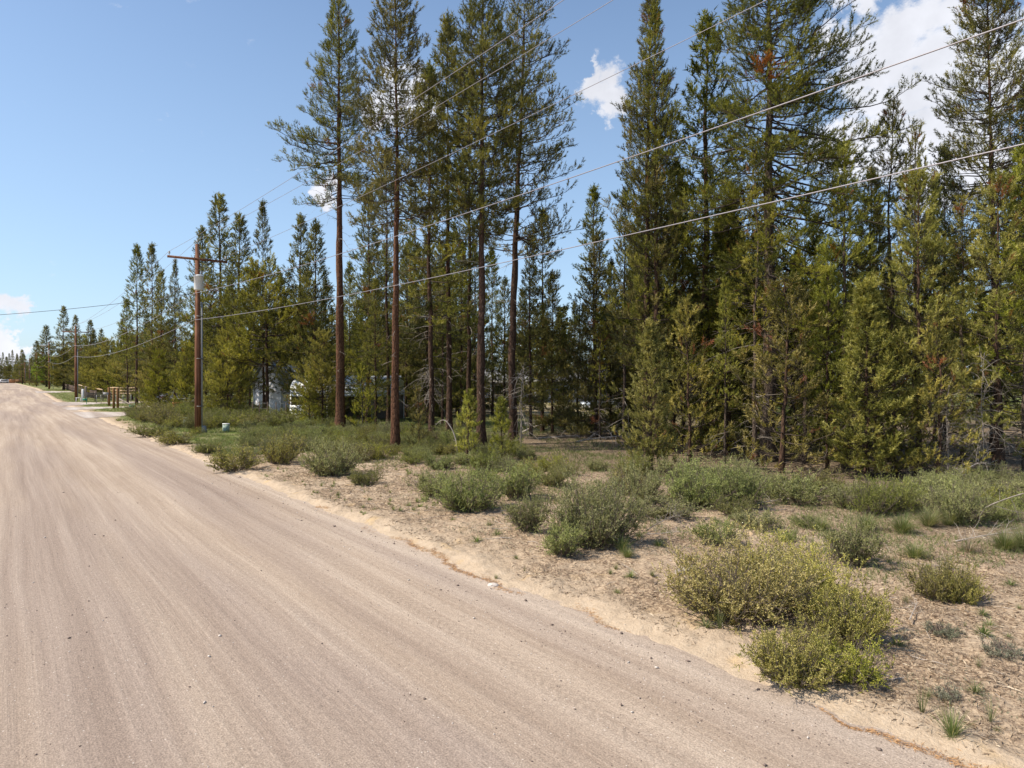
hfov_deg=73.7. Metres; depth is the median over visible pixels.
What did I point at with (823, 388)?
pine tree
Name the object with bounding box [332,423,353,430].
sagebrush
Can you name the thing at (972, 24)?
pine tree
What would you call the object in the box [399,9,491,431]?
pine tree
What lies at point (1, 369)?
pine tree
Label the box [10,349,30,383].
pine tree
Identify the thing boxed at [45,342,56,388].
power pole
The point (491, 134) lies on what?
power line wire
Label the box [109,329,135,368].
pine tree
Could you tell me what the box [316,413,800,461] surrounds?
grass
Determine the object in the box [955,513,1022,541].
dead bough
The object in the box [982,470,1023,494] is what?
sagebrush
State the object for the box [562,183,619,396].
pine tree
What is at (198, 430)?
sagebrush
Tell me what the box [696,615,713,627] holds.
bunchgrass
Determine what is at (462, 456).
sagebrush
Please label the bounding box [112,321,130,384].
pine tree
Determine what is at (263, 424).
sagebrush
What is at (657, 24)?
pine tree
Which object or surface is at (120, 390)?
log fence
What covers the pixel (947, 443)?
dead tree
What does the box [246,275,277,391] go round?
pine tree
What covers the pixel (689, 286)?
pine tree
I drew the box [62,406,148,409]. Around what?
driveway
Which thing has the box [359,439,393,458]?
sagebrush
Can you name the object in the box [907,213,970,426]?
pine tree
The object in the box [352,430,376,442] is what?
sagebrush
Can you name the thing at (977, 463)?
dead bough
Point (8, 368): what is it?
pine tree
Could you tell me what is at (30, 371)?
pine tree
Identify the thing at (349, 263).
pine tree
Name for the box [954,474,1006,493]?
sagebrush
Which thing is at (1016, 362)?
pine tree
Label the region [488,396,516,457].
sapling
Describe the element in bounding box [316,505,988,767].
fallen needles
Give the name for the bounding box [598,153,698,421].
pine tree
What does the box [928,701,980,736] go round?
bunchgrass
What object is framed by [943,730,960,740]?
weed
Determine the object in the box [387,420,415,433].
sagebrush
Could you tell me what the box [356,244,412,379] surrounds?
pine tree
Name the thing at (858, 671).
bitterbrush
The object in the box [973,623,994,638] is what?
weed
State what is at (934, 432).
pine tree
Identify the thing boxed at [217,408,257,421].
sagebrush
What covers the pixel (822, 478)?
bitterbrush
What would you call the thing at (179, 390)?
pine tree
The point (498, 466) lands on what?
sagebrush
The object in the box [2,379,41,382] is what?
fence
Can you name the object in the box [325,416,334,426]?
sagebrush
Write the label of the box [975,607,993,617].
weed
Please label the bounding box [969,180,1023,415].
pine tree
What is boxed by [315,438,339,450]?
sagebrush
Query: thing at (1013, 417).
pine tree
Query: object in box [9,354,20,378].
pine tree
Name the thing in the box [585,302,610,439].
pine tree
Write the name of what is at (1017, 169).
pine tree
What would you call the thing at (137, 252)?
pine tree
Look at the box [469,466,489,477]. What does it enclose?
sagebrush
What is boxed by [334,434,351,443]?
sagebrush
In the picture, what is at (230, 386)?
pine tree
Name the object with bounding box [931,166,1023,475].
pine tree
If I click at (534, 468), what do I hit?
sagebrush
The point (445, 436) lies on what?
sagebrush
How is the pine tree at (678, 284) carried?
on the ground at (713, 645)
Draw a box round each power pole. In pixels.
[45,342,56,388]
[63,324,88,400]
[167,240,227,432]
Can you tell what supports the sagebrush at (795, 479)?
on the ground at (713, 645)
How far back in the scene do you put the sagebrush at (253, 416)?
44.25 m
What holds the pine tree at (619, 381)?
on the ground at (713, 645)
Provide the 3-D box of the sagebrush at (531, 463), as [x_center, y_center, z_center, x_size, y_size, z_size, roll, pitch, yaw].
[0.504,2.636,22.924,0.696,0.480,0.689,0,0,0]
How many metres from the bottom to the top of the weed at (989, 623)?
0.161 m
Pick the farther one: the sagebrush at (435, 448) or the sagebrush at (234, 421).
the sagebrush at (234, 421)
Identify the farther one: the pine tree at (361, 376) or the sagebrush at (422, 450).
the pine tree at (361, 376)
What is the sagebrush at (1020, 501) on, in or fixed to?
on the ground at (713, 645)
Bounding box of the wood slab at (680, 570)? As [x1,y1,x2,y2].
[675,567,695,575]
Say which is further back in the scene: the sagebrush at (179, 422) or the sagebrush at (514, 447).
the sagebrush at (179, 422)
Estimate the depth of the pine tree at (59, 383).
148.21 m
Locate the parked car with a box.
[579,397,621,409]
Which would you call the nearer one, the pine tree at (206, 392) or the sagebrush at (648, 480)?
the sagebrush at (648, 480)
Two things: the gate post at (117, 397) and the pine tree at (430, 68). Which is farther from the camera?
the gate post at (117, 397)
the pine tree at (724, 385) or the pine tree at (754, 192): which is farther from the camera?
the pine tree at (724, 385)
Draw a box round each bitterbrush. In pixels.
[148,428,197,444]
[256,429,309,464]
[651,509,844,634]
[726,518,868,609]
[731,609,855,695]
[783,613,861,650]
[790,569,901,649]
[795,463,848,493]
[810,629,902,693]
[896,545,979,603]
[925,562,993,605]
[960,479,1016,508]
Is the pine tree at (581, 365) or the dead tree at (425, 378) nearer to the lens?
the dead tree at (425, 378)
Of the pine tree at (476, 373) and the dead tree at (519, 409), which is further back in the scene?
the pine tree at (476, 373)
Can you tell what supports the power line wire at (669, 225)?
attached to the power pole at (199, 287)
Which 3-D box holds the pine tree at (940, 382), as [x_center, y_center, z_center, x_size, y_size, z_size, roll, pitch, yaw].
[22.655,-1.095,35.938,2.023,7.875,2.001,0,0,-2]
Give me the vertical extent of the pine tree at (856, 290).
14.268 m
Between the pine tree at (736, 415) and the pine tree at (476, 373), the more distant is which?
the pine tree at (476, 373)
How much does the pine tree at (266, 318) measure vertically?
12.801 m
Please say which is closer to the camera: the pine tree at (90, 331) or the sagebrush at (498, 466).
the sagebrush at (498, 466)
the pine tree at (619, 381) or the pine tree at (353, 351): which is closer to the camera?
the pine tree at (619, 381)
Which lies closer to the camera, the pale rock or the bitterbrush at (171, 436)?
the pale rock
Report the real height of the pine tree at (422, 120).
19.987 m
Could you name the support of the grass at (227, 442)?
on the ground at (713, 645)
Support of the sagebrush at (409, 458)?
on the ground at (713, 645)
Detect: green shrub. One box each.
[120,420,178,436]
[186,437,225,454]
[346,463,387,485]
[834,460,909,515]
[871,467,929,512]
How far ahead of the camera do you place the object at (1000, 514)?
14.47 m
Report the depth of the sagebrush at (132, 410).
53.49 m
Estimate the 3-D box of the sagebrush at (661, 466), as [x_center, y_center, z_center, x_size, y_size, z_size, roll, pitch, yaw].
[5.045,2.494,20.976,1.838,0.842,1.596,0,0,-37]
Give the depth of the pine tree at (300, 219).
50.58 m
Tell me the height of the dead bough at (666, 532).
0.548 m
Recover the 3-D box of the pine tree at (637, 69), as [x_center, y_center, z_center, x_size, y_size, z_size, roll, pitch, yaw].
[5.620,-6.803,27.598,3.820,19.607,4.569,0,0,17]
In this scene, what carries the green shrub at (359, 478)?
on the ground at (713, 645)
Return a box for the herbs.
[265,456,1023,717]
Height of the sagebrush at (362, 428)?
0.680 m
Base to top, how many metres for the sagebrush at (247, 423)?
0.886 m
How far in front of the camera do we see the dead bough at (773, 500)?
16.36 m
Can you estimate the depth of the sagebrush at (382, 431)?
34.94 m
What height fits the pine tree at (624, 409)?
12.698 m
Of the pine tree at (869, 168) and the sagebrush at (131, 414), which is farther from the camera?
the sagebrush at (131, 414)
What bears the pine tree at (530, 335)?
on the ground at (713, 645)
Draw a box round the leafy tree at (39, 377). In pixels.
[31,356,62,383]
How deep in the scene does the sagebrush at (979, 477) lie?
18.39 m
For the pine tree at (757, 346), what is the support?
on the ground at (713, 645)
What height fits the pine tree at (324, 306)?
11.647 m
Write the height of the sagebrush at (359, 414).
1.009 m
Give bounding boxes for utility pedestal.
[222,423,229,431]
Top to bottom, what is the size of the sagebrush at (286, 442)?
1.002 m
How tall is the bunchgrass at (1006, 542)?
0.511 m
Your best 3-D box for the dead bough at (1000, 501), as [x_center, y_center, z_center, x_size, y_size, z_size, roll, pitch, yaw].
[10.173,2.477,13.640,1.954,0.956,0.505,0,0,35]
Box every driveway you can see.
[35,391,71,392]
[51,400,194,405]
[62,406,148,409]
[74,412,125,417]
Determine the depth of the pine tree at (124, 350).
86.95 m
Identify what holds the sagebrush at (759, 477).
on the ground at (713, 645)
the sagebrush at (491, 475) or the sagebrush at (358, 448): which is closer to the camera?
the sagebrush at (491, 475)
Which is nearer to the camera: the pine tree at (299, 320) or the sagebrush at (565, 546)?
the sagebrush at (565, 546)
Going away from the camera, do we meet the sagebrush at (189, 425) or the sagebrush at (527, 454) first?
the sagebrush at (527, 454)
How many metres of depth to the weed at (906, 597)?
9.23 m
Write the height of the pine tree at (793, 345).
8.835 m
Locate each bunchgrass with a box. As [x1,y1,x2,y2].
[612,532,633,551]
[621,546,636,557]
[649,534,668,547]
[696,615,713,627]
[715,607,725,628]
[800,514,833,530]
[845,510,890,529]
[876,511,927,533]
[894,539,937,558]
[907,504,952,526]
[913,682,935,712]
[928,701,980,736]
[931,506,973,525]
[950,533,990,555]
[961,679,987,695]
[978,524,1023,550]
[982,693,998,721]
[993,522,1023,547]
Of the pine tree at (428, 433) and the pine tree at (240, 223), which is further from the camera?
the pine tree at (240, 223)
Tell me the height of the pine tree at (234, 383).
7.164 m
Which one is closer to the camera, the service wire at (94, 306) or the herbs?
the herbs
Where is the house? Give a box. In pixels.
[458,370,622,401]
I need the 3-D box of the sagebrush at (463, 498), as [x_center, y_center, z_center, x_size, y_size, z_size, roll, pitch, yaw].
[-1.106,2.325,16.010,2.203,1.537,2.232,0,0,10]
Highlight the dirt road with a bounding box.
[0,383,966,767]
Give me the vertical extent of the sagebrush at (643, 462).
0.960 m
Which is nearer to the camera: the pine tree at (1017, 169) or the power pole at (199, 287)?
the pine tree at (1017, 169)
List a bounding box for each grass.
[44,389,404,455]
[179,426,1023,599]
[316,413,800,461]
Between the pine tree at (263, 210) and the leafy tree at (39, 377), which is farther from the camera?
the leafy tree at (39, 377)
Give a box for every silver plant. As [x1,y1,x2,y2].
[921,619,967,639]
[929,677,961,704]
[977,633,1023,661]
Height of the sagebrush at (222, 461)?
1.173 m
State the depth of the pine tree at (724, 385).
53.89 m
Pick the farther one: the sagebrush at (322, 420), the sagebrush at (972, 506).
the sagebrush at (322, 420)
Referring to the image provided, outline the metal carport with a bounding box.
[290,376,404,420]
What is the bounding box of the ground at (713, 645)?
[15,381,1023,767]
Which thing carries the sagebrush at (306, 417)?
on the ground at (713, 645)
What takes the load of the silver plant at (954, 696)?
on the ground at (713, 645)
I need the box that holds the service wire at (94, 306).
[1,293,193,314]
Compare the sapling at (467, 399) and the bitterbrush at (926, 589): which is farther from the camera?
the sapling at (467, 399)
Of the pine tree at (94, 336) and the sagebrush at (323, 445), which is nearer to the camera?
the sagebrush at (323, 445)
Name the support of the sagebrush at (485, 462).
on the ground at (713, 645)
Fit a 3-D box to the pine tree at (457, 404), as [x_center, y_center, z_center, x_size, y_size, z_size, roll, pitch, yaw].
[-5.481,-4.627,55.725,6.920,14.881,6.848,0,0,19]
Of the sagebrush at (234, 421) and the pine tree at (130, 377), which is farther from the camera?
the pine tree at (130, 377)
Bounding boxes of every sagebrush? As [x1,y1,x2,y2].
[115,401,148,413]
[124,406,148,417]
[125,408,157,420]
[129,400,158,412]
[135,409,153,421]
[140,405,191,425]
[142,400,181,418]
[162,413,187,427]
[166,399,193,411]
[170,402,206,418]
[180,395,218,410]
[183,411,215,422]
[184,413,212,429]
[185,408,217,417]
[189,427,204,434]
[193,406,226,416]
[203,414,224,428]
[203,440,264,472]
[209,411,235,427]
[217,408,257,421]
[226,411,254,426]
[232,432,253,445]
[235,405,275,419]
[236,413,269,425]
[236,425,255,433]
[236,427,262,441]
[238,401,270,413]
[238,418,261,429]
[246,437,260,446]
[247,417,271,428]
[255,438,280,447]
[261,408,297,426]
[267,435,304,451]
[272,423,296,432]
[283,422,305,429]
[286,410,311,424]
[287,429,310,439]
[294,429,369,475]
[297,435,325,451]
[298,431,324,441]
[301,423,319,430]
[310,416,333,425]
[315,423,339,436]
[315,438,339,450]
[318,439,348,453]
[324,428,346,437]
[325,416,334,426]
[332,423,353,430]
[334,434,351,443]
[341,442,376,462]
[349,424,372,432]
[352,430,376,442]
[354,409,371,418]
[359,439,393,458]
[370,432,403,446]
[374,420,406,432]
[375,429,389,435]
[383,444,402,454]
[386,441,409,451]
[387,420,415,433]
[398,443,418,450]
[399,445,424,455]
[400,428,427,439]
[400,448,427,464]
[402,465,452,497]
[407,430,438,441]
[410,444,435,455]
[411,446,433,458]
[413,438,446,453]
[414,422,450,442]
[414,452,460,470]
[419,452,512,513]
[424,437,458,449]
[433,442,460,455]
[438,427,464,443]
[447,450,479,464]
[454,426,474,442]
[466,444,502,469]
[468,436,508,460]
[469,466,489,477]
[481,469,498,480]
[482,459,517,472]
[486,428,512,441]
[489,454,544,499]
[494,453,517,465]
[495,435,523,449]
[496,438,527,456]
[499,482,555,532]
[511,460,544,475]
[512,446,544,459]
[519,456,535,467]
[529,512,591,557]
[532,452,571,470]
[536,453,655,549]
[536,459,570,488]
[548,459,583,475]
[568,476,636,506]
[583,456,611,470]
[603,462,645,494]
[607,446,655,475]
[615,460,667,502]
[620,487,713,518]
[650,454,703,477]
[659,449,744,510]
[683,513,743,546]
[694,451,772,481]
[707,491,757,517]
[708,462,778,510]
[719,504,788,530]
[734,465,798,497]
[755,465,831,495]
[760,475,843,505]
[772,526,800,541]
[789,510,821,528]
[816,505,895,566]
[818,477,875,508]
[821,480,861,500]
[854,477,931,504]
[897,472,976,500]
[900,467,953,489]
[907,465,1003,524]
[913,485,957,510]
[915,467,960,487]
[934,462,996,485]
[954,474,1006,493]
[960,466,999,483]
[964,454,1017,484]
[979,477,1023,502]
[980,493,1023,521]
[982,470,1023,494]
[999,468,1023,488]
[1001,488,1023,508]
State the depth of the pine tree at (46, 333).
197.83 m
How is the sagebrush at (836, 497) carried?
on the ground at (713, 645)
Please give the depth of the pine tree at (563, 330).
42.51 m
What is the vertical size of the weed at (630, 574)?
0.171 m
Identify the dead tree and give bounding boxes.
[401,365,451,419]
[495,364,541,445]
[915,369,980,470]
[952,344,1021,476]
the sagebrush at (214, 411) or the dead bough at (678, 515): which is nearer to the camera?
the dead bough at (678, 515)
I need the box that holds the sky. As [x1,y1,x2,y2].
[0,0,1023,375]
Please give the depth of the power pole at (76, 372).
97.08 m
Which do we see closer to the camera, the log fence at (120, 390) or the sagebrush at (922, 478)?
the sagebrush at (922, 478)
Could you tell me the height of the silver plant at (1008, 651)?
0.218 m
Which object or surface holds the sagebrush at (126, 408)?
on the ground at (713, 645)
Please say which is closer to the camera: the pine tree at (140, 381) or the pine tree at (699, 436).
the pine tree at (699, 436)
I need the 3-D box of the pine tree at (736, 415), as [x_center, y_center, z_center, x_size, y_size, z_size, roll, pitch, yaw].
[10.586,-3.194,32.535,5.818,12.182,5.879,0,0,-26]
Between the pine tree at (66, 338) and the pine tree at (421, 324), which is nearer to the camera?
the pine tree at (421, 324)
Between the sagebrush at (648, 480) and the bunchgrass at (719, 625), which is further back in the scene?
the sagebrush at (648, 480)
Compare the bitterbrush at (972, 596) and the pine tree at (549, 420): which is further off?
the pine tree at (549, 420)
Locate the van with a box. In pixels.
[0,379,8,382]
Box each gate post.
[108,387,109,405]
[112,388,114,407]
[116,388,118,407]
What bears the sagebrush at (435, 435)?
on the ground at (713, 645)
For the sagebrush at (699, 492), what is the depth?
15.81 m
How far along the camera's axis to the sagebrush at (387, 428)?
35.52 m
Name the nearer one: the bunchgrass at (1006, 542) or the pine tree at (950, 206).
the bunchgrass at (1006, 542)
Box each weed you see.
[623,569,638,577]
[880,633,909,647]
[902,594,914,602]
[922,690,934,698]
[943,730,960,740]
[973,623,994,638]
[973,653,983,667]
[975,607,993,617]
[978,616,996,626]
[999,575,1019,586]
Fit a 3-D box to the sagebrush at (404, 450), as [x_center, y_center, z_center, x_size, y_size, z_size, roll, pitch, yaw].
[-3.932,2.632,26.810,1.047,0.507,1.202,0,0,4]
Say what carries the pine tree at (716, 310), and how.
on the ground at (713, 645)
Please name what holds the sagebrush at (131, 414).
on the ground at (713, 645)
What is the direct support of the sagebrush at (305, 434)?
on the ground at (713, 645)
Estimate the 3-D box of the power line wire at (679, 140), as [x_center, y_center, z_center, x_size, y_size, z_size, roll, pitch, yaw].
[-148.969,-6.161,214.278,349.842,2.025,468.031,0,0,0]
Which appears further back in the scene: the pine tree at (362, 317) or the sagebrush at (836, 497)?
the pine tree at (362, 317)
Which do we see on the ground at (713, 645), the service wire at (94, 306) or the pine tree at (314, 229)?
the pine tree at (314, 229)
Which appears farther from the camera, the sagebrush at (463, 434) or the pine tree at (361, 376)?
the pine tree at (361, 376)
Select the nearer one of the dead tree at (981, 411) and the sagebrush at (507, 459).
the dead tree at (981, 411)
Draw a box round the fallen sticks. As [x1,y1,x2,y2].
[267,458,1014,699]
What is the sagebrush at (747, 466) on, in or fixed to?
on the ground at (713, 645)
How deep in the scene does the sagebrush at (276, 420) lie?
43.12 m
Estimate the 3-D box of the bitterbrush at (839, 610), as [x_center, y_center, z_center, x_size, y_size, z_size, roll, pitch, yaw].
[3.855,2.667,7.858,1.228,1.003,1.486,0,0,16]
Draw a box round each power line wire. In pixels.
[20,0,563,364]
[23,18,1023,369]
[23,143,1023,372]
[28,0,612,359]
[45,0,766,354]
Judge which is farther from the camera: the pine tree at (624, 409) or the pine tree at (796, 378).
the pine tree at (624, 409)
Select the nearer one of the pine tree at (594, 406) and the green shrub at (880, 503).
the green shrub at (880, 503)
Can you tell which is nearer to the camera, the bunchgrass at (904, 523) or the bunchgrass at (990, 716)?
the bunchgrass at (990, 716)
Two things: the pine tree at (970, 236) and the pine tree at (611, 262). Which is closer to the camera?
the pine tree at (970, 236)
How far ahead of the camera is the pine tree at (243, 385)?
86.21 m
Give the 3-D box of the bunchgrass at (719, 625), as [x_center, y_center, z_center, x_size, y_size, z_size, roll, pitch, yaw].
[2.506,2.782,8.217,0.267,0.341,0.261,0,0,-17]
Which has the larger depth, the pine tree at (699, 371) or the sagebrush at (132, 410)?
the sagebrush at (132, 410)
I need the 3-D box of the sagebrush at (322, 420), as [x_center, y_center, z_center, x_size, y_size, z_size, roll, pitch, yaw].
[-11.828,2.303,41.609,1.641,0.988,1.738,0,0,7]
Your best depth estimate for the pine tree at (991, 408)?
26.80 m
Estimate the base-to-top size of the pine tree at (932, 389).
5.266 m
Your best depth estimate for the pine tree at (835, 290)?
21.91 m
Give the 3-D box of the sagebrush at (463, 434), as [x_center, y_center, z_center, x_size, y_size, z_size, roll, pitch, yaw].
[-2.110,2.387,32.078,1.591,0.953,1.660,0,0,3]
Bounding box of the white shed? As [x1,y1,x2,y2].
[250,356,303,413]
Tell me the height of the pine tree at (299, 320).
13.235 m
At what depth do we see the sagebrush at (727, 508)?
14.90 m
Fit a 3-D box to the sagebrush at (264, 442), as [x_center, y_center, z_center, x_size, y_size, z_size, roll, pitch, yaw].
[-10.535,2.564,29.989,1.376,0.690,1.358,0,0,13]
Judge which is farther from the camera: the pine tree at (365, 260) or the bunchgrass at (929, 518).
the pine tree at (365, 260)
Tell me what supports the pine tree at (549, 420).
on the ground at (713, 645)
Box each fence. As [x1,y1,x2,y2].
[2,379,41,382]
[65,384,96,397]
[86,392,111,400]
[110,387,139,400]
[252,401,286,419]
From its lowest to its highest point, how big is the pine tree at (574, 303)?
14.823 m
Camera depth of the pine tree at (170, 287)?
65.12 m
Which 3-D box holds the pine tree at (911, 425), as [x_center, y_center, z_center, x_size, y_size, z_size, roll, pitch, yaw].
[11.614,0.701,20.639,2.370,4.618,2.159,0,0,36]
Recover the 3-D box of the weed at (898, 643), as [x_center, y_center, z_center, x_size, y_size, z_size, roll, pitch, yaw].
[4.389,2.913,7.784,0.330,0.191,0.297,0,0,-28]
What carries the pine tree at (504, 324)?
on the ground at (713, 645)
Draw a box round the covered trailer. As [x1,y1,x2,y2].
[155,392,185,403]
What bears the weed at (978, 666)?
on the ground at (713, 645)
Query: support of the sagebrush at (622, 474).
on the ground at (713, 645)
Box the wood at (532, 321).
[1,254,1021,406]
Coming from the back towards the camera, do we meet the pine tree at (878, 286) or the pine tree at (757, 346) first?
the pine tree at (757, 346)
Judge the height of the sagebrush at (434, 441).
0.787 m
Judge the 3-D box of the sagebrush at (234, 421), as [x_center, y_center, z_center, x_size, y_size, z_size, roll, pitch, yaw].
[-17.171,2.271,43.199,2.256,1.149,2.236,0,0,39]
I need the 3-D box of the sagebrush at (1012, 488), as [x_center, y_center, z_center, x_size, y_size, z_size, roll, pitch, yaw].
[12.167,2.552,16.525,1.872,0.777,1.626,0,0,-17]
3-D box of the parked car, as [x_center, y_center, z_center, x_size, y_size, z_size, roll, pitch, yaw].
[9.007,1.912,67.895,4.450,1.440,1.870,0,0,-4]
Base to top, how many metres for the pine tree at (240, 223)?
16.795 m
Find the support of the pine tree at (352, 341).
on the ground at (713, 645)
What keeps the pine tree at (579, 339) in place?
on the ground at (713, 645)
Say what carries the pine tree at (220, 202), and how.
on the ground at (713, 645)
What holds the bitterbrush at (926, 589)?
on the ground at (713, 645)
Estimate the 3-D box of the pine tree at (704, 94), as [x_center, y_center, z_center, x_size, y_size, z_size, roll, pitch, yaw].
[8.288,-6.394,28.759,8.264,18.888,7.225,0,0,-24]
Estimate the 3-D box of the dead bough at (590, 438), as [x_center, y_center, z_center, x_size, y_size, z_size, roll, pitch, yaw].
[4.647,2.598,32.128,3.262,1.612,1.258,0,0,0]
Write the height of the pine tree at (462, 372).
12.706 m
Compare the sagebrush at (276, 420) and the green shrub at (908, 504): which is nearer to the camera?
the green shrub at (908, 504)
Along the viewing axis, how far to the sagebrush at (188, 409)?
48.58 m
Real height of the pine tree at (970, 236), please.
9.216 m
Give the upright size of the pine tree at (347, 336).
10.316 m
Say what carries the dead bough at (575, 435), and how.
on the ground at (713, 645)
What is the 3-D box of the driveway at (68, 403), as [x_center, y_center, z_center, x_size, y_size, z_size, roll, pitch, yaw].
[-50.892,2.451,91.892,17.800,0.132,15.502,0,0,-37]
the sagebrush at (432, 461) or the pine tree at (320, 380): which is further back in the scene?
the pine tree at (320, 380)
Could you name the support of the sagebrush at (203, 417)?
on the ground at (713, 645)
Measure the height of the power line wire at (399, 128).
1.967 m
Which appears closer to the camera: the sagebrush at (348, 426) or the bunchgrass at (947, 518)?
the bunchgrass at (947, 518)
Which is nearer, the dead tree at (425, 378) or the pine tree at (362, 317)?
the dead tree at (425, 378)
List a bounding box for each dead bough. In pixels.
[538,430,584,438]
[576,429,639,442]
[644,493,693,530]
[650,528,691,536]
[758,485,814,504]
[903,596,919,622]
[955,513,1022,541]
[956,444,995,476]
[963,489,1023,523]
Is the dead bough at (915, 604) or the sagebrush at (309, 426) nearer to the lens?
the dead bough at (915, 604)
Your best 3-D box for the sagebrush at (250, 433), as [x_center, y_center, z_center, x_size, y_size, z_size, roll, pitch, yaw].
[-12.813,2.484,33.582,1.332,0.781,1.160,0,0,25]
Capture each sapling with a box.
[436,420,457,453]
[455,388,482,455]
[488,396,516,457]
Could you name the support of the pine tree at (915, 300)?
on the ground at (713, 645)
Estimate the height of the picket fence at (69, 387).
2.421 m
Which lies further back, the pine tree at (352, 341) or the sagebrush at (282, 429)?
the pine tree at (352, 341)
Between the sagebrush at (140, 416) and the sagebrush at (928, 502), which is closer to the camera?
the sagebrush at (928, 502)
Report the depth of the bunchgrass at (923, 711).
6.18 m
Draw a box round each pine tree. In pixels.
[0,352,6,378]
[0,358,3,378]
[2,357,10,378]
[4,353,12,378]
[8,350,14,378]
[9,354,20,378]
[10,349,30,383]
[24,325,62,386]
[26,340,44,373]
[27,358,34,378]
[44,305,80,389]
[45,347,79,387]
[53,314,88,385]
[58,333,89,386]
[69,346,106,392]
[71,319,105,385]
[78,329,111,387]
[78,335,130,397]
[97,328,110,385]
[98,347,139,396]
[103,335,149,399]
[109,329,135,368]
[112,299,140,402]
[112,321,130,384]
[113,243,154,404]
[127,340,182,406]
[130,267,194,404]
[131,241,169,362]
[133,314,155,394]
[137,348,176,405]
[155,259,194,404]
[161,191,269,401]
[161,225,231,390]
[165,340,207,407]
[166,318,179,391]
[169,303,217,400]
[192,327,256,411]
[200,211,285,408]
[206,287,252,406]
[209,311,252,397]
[213,250,322,410]
[242,272,265,407]
[244,200,276,408]
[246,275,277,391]
[254,212,335,404]
[256,272,292,367]
[265,0,379,427]
[265,217,360,419]
[289,267,318,373]
[290,327,352,420]
[293,370,327,422]
[298,281,348,375]
[324,187,417,424]
[334,329,362,375]
[335,0,453,451]
[343,260,363,375]
[344,250,382,375]
[345,304,359,375]
[345,361,377,426]
[346,285,379,375]
[352,277,401,425]
[353,145,419,424]
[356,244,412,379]
[377,236,445,411]
[380,57,474,432]
[382,242,437,416]
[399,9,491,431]
[399,236,459,422]
[402,384,431,445]
[403,241,427,410]
[405,238,486,413]
[405,264,458,415]
[413,0,556,446]
[425,70,507,431]
[425,231,490,413]
[426,259,461,425]
[433,242,498,421]
[433,249,464,385]
[445,296,496,410]
[446,245,501,410]
[449,0,597,441]
[476,246,507,414]
[485,277,535,411]
[494,233,561,435]
[495,287,539,408]
[515,204,569,431]
[518,269,579,432]
[531,306,557,395]
[545,327,584,426]
[551,227,638,436]
[554,303,612,431]
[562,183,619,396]
[567,301,583,368]
[571,336,598,395]
[577,256,634,434]
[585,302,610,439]
[593,5,801,451]
[595,187,642,440]
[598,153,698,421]
[600,0,697,454]
[606,0,705,455]
[606,271,652,433]
[612,314,679,465]
[613,247,670,431]
[623,218,642,385]
[624,159,726,448]
[648,294,728,461]
[650,209,699,434]
[651,0,925,461]
[659,178,702,443]
[664,203,792,455]
[665,198,793,440]
[678,154,720,404]
[690,235,751,413]
[706,276,746,463]
[709,218,740,443]
[720,150,790,466]
[722,270,863,473]
[736,264,778,403]
[738,213,810,397]
[741,195,800,423]
[762,190,851,462]
[775,250,833,449]
[776,271,816,438]
[787,261,858,428]
[790,243,875,456]
[792,211,840,403]
[793,233,863,473]
[798,137,884,468]
[820,241,873,390]
[822,163,916,448]
[822,271,921,477]
[835,91,932,462]
[841,268,856,424]
[850,160,988,475]
[855,178,968,444]
[855,331,937,477]
[859,209,896,442]
[878,121,955,462]
[878,255,909,430]
[892,310,991,479]
[903,186,958,440]
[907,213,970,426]
[909,0,1023,463]
[912,138,979,451]
[923,194,1002,470]
[929,292,959,432]
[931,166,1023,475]
[936,45,1023,404]
[938,237,985,414]
[952,253,1005,442]
[953,251,1014,455]
[954,288,1023,428]
[964,142,1023,473]
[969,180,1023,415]
[999,212,1023,380]
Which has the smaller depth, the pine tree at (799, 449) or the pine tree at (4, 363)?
the pine tree at (799, 449)
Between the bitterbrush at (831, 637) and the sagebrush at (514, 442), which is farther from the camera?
the sagebrush at (514, 442)
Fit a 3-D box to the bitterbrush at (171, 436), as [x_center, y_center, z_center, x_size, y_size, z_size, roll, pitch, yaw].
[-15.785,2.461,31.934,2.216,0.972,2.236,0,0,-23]
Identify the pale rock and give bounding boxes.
[488,583,498,586]
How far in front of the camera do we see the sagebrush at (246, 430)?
37.46 m
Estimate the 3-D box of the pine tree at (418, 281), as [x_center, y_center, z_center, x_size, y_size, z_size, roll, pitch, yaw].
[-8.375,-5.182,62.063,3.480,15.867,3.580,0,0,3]
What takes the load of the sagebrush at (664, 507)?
on the ground at (713, 645)
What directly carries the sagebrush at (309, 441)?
on the ground at (713, 645)
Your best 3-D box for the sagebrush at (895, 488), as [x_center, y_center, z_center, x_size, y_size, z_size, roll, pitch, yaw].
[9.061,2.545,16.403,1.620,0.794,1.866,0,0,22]
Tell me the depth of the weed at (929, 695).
6.49 m
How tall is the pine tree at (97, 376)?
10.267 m
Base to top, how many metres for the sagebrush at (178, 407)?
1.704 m
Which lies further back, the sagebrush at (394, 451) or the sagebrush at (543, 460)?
the sagebrush at (394, 451)
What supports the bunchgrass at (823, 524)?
on the ground at (713, 645)
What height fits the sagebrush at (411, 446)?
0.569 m

